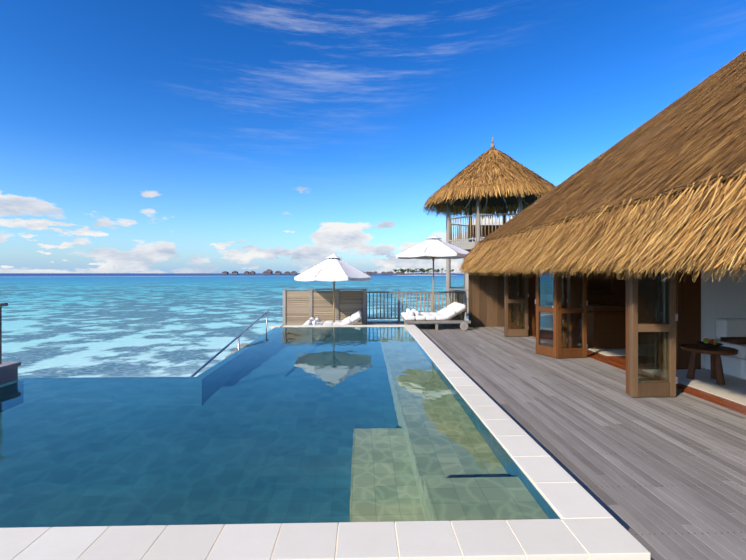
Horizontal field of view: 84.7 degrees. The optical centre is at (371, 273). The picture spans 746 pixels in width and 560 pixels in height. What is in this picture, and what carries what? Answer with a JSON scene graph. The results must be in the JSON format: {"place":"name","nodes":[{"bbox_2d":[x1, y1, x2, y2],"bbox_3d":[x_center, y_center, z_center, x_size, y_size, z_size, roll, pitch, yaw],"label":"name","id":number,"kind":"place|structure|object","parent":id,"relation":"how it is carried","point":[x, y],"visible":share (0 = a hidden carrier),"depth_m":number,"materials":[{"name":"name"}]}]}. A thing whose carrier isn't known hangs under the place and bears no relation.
{"place":"outdoors","nodes":[
{"label":"outdoors","id":0,"kind":"place"},
{"bbox_2d":[0,362,20,384],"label":"ledge","id":1,"kind":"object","parent":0,"point":[8,371],"depth_m":5.93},
{"bbox_2d":[190,311,268,376],"bbox_3d":[-3.038,1.905,9.320,0.042,1.531,6.032,0,0,-1],"label":"handrail","id":2,"kind":"object","parent":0,"point":[215,356],"visible":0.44,"depth_m":8.87,"materials":[{"name":"silver metal"}]},
{"bbox_2d":[0,273,467,378],"bbox_3d":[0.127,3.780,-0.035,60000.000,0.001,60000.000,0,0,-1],"label":"ocean water","id":3,"kind":"structure","parent":0,"point":[62,325],"depth_m":37.54,"materials":[{"name":"blue liquid"}]},
{"bbox_2d":[173,272,403,274],"bbox_3d":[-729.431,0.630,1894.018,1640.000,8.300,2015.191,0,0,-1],"label":"villa walls","id":4,"kind":"structure","parent":3,"relation":"on","point":[236,273],"depth_m":925.72,"materials":[{"name":"brown wood"}]},
{"bbox_2d":[222,269,403,272],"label":"villa roofs","id":5,"kind":"structure","parent":4,"relation":"on","point":[268,271],"depth_m":937.63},
{"bbox_2d":[407,275,443,275],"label":"island sand","id":6,"kind":"structure","parent":3,"relation":"in","point":[425,275],"depth_m":695.38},
{"bbox_2d":[446,191,544,305],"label":"tower posts","id":7,"kind":"object","parent":3,"relation":"in","point":[478,235],"visible":0.17,"depth_m":18.04,"materials":[{"name":"grey wood"}]},
{"bbox_2d":[450,241,478,315],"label":"tower floors","id":8,"kind":"structure","parent":7,"relation":"attached to","point":[467,245],"depth_m":17.15,"materials":[{"name":"grey wood"}]},
{"bbox_2d":[464,250,469,312],"bbox_3d":[5.493,0.380,18.611,2.494,2.800,2.494,0,0,-36],"label":"post","id":9,"kind":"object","parent":8,"relation":"on","point":[465,280],"visible":0.03,"depth_m":18.24,"materials":[{"name":"grey wood"}]},
{"bbox_2d":[471,225,501,241],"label":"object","id":10,"kind":"object","parent":8,"relation":"on","point":[490,229],"visible":0.15,"depth_m":18.83,"materials":[{"name":"grey wood"}]},
{"bbox_2d":[446,213,518,290],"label":"tower rails","id":11,"kind":"object","parent":7,"relation":"attached to","point":[472,238],"visible":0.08,"depth_m":17.28,"materials":[{"name":"grey wood"}]},
{"bbox_2d":[451,215,513,314],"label":"tower balusters","id":12,"kind":"object","parent":11,"relation":"attached to","point":[459,232],"visible":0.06,"depth_m":17.32,"materials":[{"name":"grey wood"}]},
{"bbox_2d":[434,193,539,208],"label":"roof rafters","id":13,"kind":"object","parent":7,"relation":"on","point":[486,200],"visible":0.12,"depth_m":20.46,"materials":[{"name":"brown wood"}]},
{"bbox_2d":[429,150,555,209],"bbox_3d":[5.486,-4.361,18.644,6.021,2.361,6.175,0,0,-1],"label":"thatched roof","id":14,"kind":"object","parent":7,"relation":"on","point":[486,158],"visible":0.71,"depth_m":17.04,"materials":[{"name":"brown wicker"}]},
{"bbox_2d":[432,189,540,208],"bbox_3d":[5.493,-4.110,18.611,5.740,1.520,5.740,0,0,-1],"label":"roof underside","id":15,"kind":"object","parent":14,"relation":"attached to","point":[511,199],"depth_m":20.55,"materials":[{"name":"brown wood"}]},
{"bbox_2d":[420,176,553,219],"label":"thatched roof","id":16,"kind":"structure","parent":14,"relation":"attached to","point":[521,188],"depth_m":16.42,"materials":[{"name":"brown wicker"}]},
{"bbox_2d":[446,167,531,201],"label":"thatched roof","id":17,"kind":"structure","parent":14,"relation":"attached to","point":[491,172],"depth_m":16.91,"materials":[{"name":"brown wicker"}]},
{"bbox_2d":[450,147,550,188],"bbox_3d":[5.461,-4.580,18.626,5.800,2.380,5.800,0,0,-1],"label":"thatched roof","id":18,"kind":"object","parent":14,"relation":"on","point":[493,148],"visible":0.06,"depth_m":16.90,"materials":[{"name":"brown wicker"}]},
{"bbox_2d":[225,343,248,357],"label":"steps","id":19,"kind":"structure","parent":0,"point":[242,345],"depth_m":11.59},
{"bbox_2d":[0,0,745,272],"label":"sky","id":20,"kind":"structure","parent":0,"point":[137,136],"materials":[{"name":"blue"}]},
{"bbox_2d":[393,268,453,274],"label":"island tree","id":21,"kind":"object","parent":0,"point":[420,270],"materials":[{"name":"green plant"}]},
{"bbox_2d":[535,273,535,327],"bbox_3d":[6.679,0.180,13.400,4.200,3.200,0.120,0,0,-1],"label":"door frame","id":22,"kind":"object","parent":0,"point":[535,298],"depth_m":13.30,"materials":[{"name":"brown wood"}]},
{"bbox_2d":[367,321,745,559],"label":"deck planks","id":23,"kind":"object","parent":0,"point":[519,377],"visible":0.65,"depth_m":4.41,"materials":[{"name":"grey wood"}]},
{"bbox_2d":[701,264,745,368],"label":"villa walls","id":24,"kind":"structure","parent":0,"point":[724,297],"depth_m":7.63,"materials":[{"name":"white paint"}]},
{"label":"lower deck planks","id":25,"kind":"object","parent":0,"visible":0},
{"bbox_2d":[295,263,370,322],"bbox_3d":[-1.287,0.725,13.934,2.524,2.770,2.524,0,0,-1],"label":"parasol frame","id":26,"kind":"object","parent":25,"relation":"on","point":[334,282],"visible":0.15,"depth_m":13.91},
{"bbox_2d":[294,254,370,281],"bbox_3d":[-1.288,-0.207,13.933,2.513,0.925,2.513,0,0,-1],"label":"patio umbrella canopy","id":27,"kind":"object","parent":26,"relation":"attached to","point":[331,270],"visible":0.98,"depth_m":13.18,"materials":[{"name":"white fabric"}]},
{"bbox_2d":[349,314,364,324],"bbox_3d":[-1.259,1.767,13.809,2.050,0.686,1.450,0,0,-1],"label":"lounger frame","id":28,"kind":"object","parent":25,"relation":"on","point":[356,321],"visible":0.1,"depth_m":13.22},
{"bbox_2d":[303,311,360,324],"bbox_3d":[-1.321,1.560,13.807,1.922,0.490,1.350,0,0,-1],"label":"sunbed mattress","id":29,"kind":"object","parent":28,"relation":"on","point":[355,316],"visible":0.52,"depth_m":13.56,"materials":[{"name":"white fabric"}]},
{"bbox_2d":[306,317,319,324],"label":"rolled towels","id":30,"kind":"object","parent":29,"relation":"on","point":[312,321],"visible":1,"depth_m":13.38,"materials":[{"name":"white fabric"}]},
{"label":"deck","id":31,"kind":"structure","parent":0,"visible":0},
{"bbox_2d":[282,289,366,324],"bbox_3d":[-1.724,1.623,14.922,3.080,2.115,0.140,0,0,-1],"label":"screen frame","id":32,"kind":"object","parent":31,"relation":"attached to","point":[311,305],"visible":0.69,"depth_m":14.87,"materials":[{"name":"wood"}]},
{"bbox_2d":[286,291,362,324],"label":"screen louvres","id":33,"kind":"object","parent":32,"relation":"attached to","point":[297,306],"visible":0.48,"depth_m":14.90,"materials":[{"name":"beige wood"}]},
{"bbox_2d":[366,290,465,324],"bbox_3d":[1.590,1.325,15.904,3.745,1.310,1.650,0,0,-1],"label":"railing","id":34,"kind":"object","parent":31,"relation":"on","point":[431,299],"visible":0.54,"depth_m":15.08,"materials":[{"name":"grey wood"}]},
{"bbox_2d":[369,293,462,317],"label":"railing balusters","id":35,"kind":"object","parent":34,"relation":"on","point":[458,297],"visible":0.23,"depth_m":15.11,"materials":[{"name":"grey wood"}]},
{"bbox_2d":[396,243,468,324],"bbox_3d":[2.154,0.225,14.323,2.560,3.110,2.560,0,0,-1],"label":"parasol frame","id":36,"kind":"object","parent":31,"relation":"on","point":[433,258],"visible":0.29,"depth_m":14.29,"materials":[{"name":"wood"}]},
{"bbox_2d":[396,235,468,259],"bbox_3d":[2.154,-0.932,14.323,2.550,0.815,2.550,0,0,-1],"label":"patio umbrella canopy","id":37,"kind":"object","parent":36,"relation":"attached to","point":[437,248],"visible":0.79,"depth_m":13.62,"materials":[{"name":"white fabric"}]},
{"bbox_2d":[401,308,470,329],"bbox_3d":[2.050,1.437,13.495,2.050,0.686,1.450,0,0,-1],"label":"lounger frame","id":38,"kind":"object","parent":31,"relation":"on","point":[459,317],"visible":0.5,"depth_m":12.83,"materials":[{"name":"grey wood"}]},
{"bbox_2d":[401,302,465,319],"bbox_3d":[1.988,1.230,13.493,1.922,0.490,1.350,0,0,-1],"label":"sunbed mattress","id":39,"kind":"object","parent":38,"relation":"on","point":[450,310],"visible":0.96,"depth_m":12.95,"materials":[{"name":"white fabric"}]},
{"bbox_2d":[406,308,419,315],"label":"rolled towels","id":40,"kind":"object","parent":39,"relation":"on","point":[411,312],"visible":1,"depth_m":12.98,"materials":[{"name":"white fabric"}]},
{"bbox_2d":[459,322,467,329],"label":"sunbed wheels","id":41,"kind":"object","parent":38,"relation":"attached to","point":[463,325],"visible":0.58,"depth_m":12.74,"materials":[{"name":"white plastic"}]},
{"bbox_2d":[468,270,503,326],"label":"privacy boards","id":42,"kind":"object","parent":31,"relation":"on","point":[485,300],"visible":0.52,"depth_m":13.62,"materials":[{"name":"brown wood"}]},
{"bbox_2d":[417,325,741,534],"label":"deck screws","id":43,"kind":"object","parent":31,"relation":"on","point":[608,410],"visible":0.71,"depth_m":4.69,"materials":[{"name":"metal"}]},
{"bbox_2d":[533,328,745,414],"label":"threshold","id":44,"kind":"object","parent":31,"relation":"on","point":[619,362],"depth_m":6.20,"materials":[{"name":"brown wood"}]},
{"bbox_2d":[578,344,625,355],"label":"floor","id":45,"kind":"structure","parent":44,"relation":"on","point":[614,352],"depth_m":9.22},
{"bbox_2d":[578,263,625,343],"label":"wall","id":46,"kind":"structure","parent":44,"relation":"on","point":[619,297],"depth_m":10.16,"materials":[{"name":"brown wood"}]},
{"bbox_2d":[587,268,614,294],"bbox_3d":[5.664,0.080,10.138,0.700,0.900,0.050,0,0,-1],"label":"mirror frame","id":47,"kind":"object","parent":46,"relation":"attached to","point":[612,292],"visible":0.42,"depth_m":10.12,"materials":[{"name":"brown wood"}]},
{"bbox_2d":[590,266,611,291],"bbox_3d":[5.663,0.080,10.150,0.560,0.760,0.015,0,0,-1],"label":"mirror glass","id":48,"kind":"object","parent":47,"relation":"in","point":[600,283],"visible":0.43,"depth_m":10.15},
{"bbox_2d":[579,304,625,348],"bbox_3d":[5.671,1.270,9.838,1.060,1.020,0.610,0,0,-1],"label":"cabinet","id":49,"kind":"object","parent":44,"relation":"on","point":[606,326],"visible":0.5,"depth_m":9.56,"materials":[{"name":"brown wood"}]},
{"bbox_2d":[508,259,700,368],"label":"villa posts","id":50,"kind":"object","parent":44,"relation":"on","point":[688,308],"visible":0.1,"depth_m":7.58,"materials":[{"name":"brown wood"}]},
{"bbox_2d":[504,268,653,393],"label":"door frames","id":51,"kind":"structure","parent":50,"relation":"attached to","point":[558,309],"depth_m":8.60,"materials":[{"name":"brown wood"}]},
{"bbox_2d":[505,264,675,396],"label":"folding doors","id":52,"kind":"structure","parent":50,"relation":"attached to","point":[637,388],"depth_m":5.85,"materials":[{"name":"brown wood"}]},
{"bbox_2d":[508,264,668,382],"bbox_3d":[4.122,0.578,9.529,0.919,1.980,7.318,0,0,-1],"label":"door glass","id":53,"kind":"object","parent":52,"relation":"in","point":[651,345],"visible":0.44,"depth_m":6.08,"materials":[{"name":"clear glass"}]},
{"bbox_2d":[528,294,677,383],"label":"door hinges","id":54,"kind":"object","parent":52,"relation":"attached to","point":[676,377],"depth_m":8.60,"materials":[{"name":"silver metal"}]},
{"bbox_2d":[452,169,745,274],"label":"thatched roof","id":55,"kind":"structure","parent":50,"relation":"attached to","point":[690,215],"depth_m":5.00,"materials":[{"name":"brown wicker"}]},
{"bbox_2d":[483,178,745,247],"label":"thatched roof","id":56,"kind":"structure","parent":50,"relation":"attached to","point":[623,210],"depth_m":6.25,"materials":[{"name":"brown wicker"}]},
{"bbox_2d":[467,219,745,281],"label":"roof fringe strands","id":57,"kind":"object","parent":56,"relation":"attached to","point":[712,270],"visible":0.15,"depth_m":4.68,"materials":[{"name":"plant"}]},
{"bbox_3d":[6.539,-3.123,4.774,5.330,4.647,17.280,0,0,-1],"label":"main roof underside","id":58,"kind":"object","parent":50,"relation":"on","visible":0},
{"bbox_2d":[480,51,745,242],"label":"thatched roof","id":59,"kind":"structure","parent":58,"relation":"attached to","point":[647,136],"depth_m":7.73,"materials":[{"name":"brown wicker"}]},
{"bbox_2d":[478,50,745,242],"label":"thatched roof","id":60,"kind":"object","parent":59,"relation":"on","point":[728,160],"visible":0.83,"depth_m":6.95,"materials":[{"name":"brown wicker"}]},
{"bbox_2d":[477,170,745,242],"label":"roof rope","id":61,"kind":"object","parent":60,"relation":"on","point":[661,193],"visible":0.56,"depth_m":5.47,"materials":[{"name":"brown fabric"}]},
{"bbox_2d":[676,369,745,405],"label":"floor","id":62,"kind":"structure","parent":44,"relation":"on","point":[733,388],"depth_m":6.49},
{"bbox_2d":[680,344,737,384],"bbox_3d":[5.532,1.495,6.728,0.733,0.549,0.733,0,0,-1],"label":"side table","id":63,"kind":"object","parent":62,"relation":"on","point":[717,373],"visible":0.98,"depth_m":6.64,"materials":[{"name":"brown wood"}]},
{"bbox_2d":[696,341,723,347],"bbox_3d":[5.552,1.184,6.729,0.356,0.072,0.356,0,0,-1],"label":"fruit bowl","id":64,"kind":"object","parent":63,"relation":"on","point":[703,344],"visible":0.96,"depth_m":6.69,"materials":[{"name":"brown wood"}]},
{"bbox_2d":[703,339,716,344],"bbox_3d":[5.538,1.125,6.699,0.180,0.086,0.074,0,0,32],"label":"fruit","id":65,"kind":"object","parent":64,"relation":"on","point":[705,341],"visible":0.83,"depth_m":6.70,"materials":[{"name":"green food"}]},
{"bbox_2d":[705,318,745,378],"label":"daybed","id":66,"kind":"object","parent":62,"relation":"on","point":[734,365],"visible":0.54,"depth_m":7.31,"materials":[{"name":"white fabric"}]},
{"bbox_2d":[720,337,745,344],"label":"daybed tray","id":67,"kind":"object","parent":66,"relation":"on","point":[738,340],"visible":1,"depth_m":7.26,"materials":[{"name":"brown wood"}]},
{"bbox_3d":[-2.034,2.303,7.267,6.860,1.444,10.090,0,0,-1],"label":"pool","id":68,"kind":"object","parent":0,"visible":0},
{"bbox_2d":[0,307,1,363],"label":"side rail posts","id":69,"kind":"object","parent":68,"relation":"on","point":[0,335],"visible":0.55,"depth_m":5.96,"materials":[{"name":"silver metal"}]},
{"bbox_2d":[0,327,560,527],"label":"pool water","id":70,"kind":"structure","parent":68,"relation":"in","point":[281,425],"depth_m":3.74,"materials":[{"name":"blue liquid"}]},
{"bbox_2d":[0,518,650,559],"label":"pool coping","id":71,"kind":"object","parent":68,"relation":"on","point":[577,539],"visible":1,"depth_m":2.38,"materials":[{"name":"stone"}]},
{"bbox_2d":[269,325,613,518],"bbox_3d":[-0.743,1.583,7.467,4.327,0.045,9.817,0,0,-1],"label":"pool coping","id":72,"kind":"object","parent":68,"relation":"on","point":[563,492],"visible":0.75,"depth_m":3.69,"materials":[{"name":"stone"}]}
]}

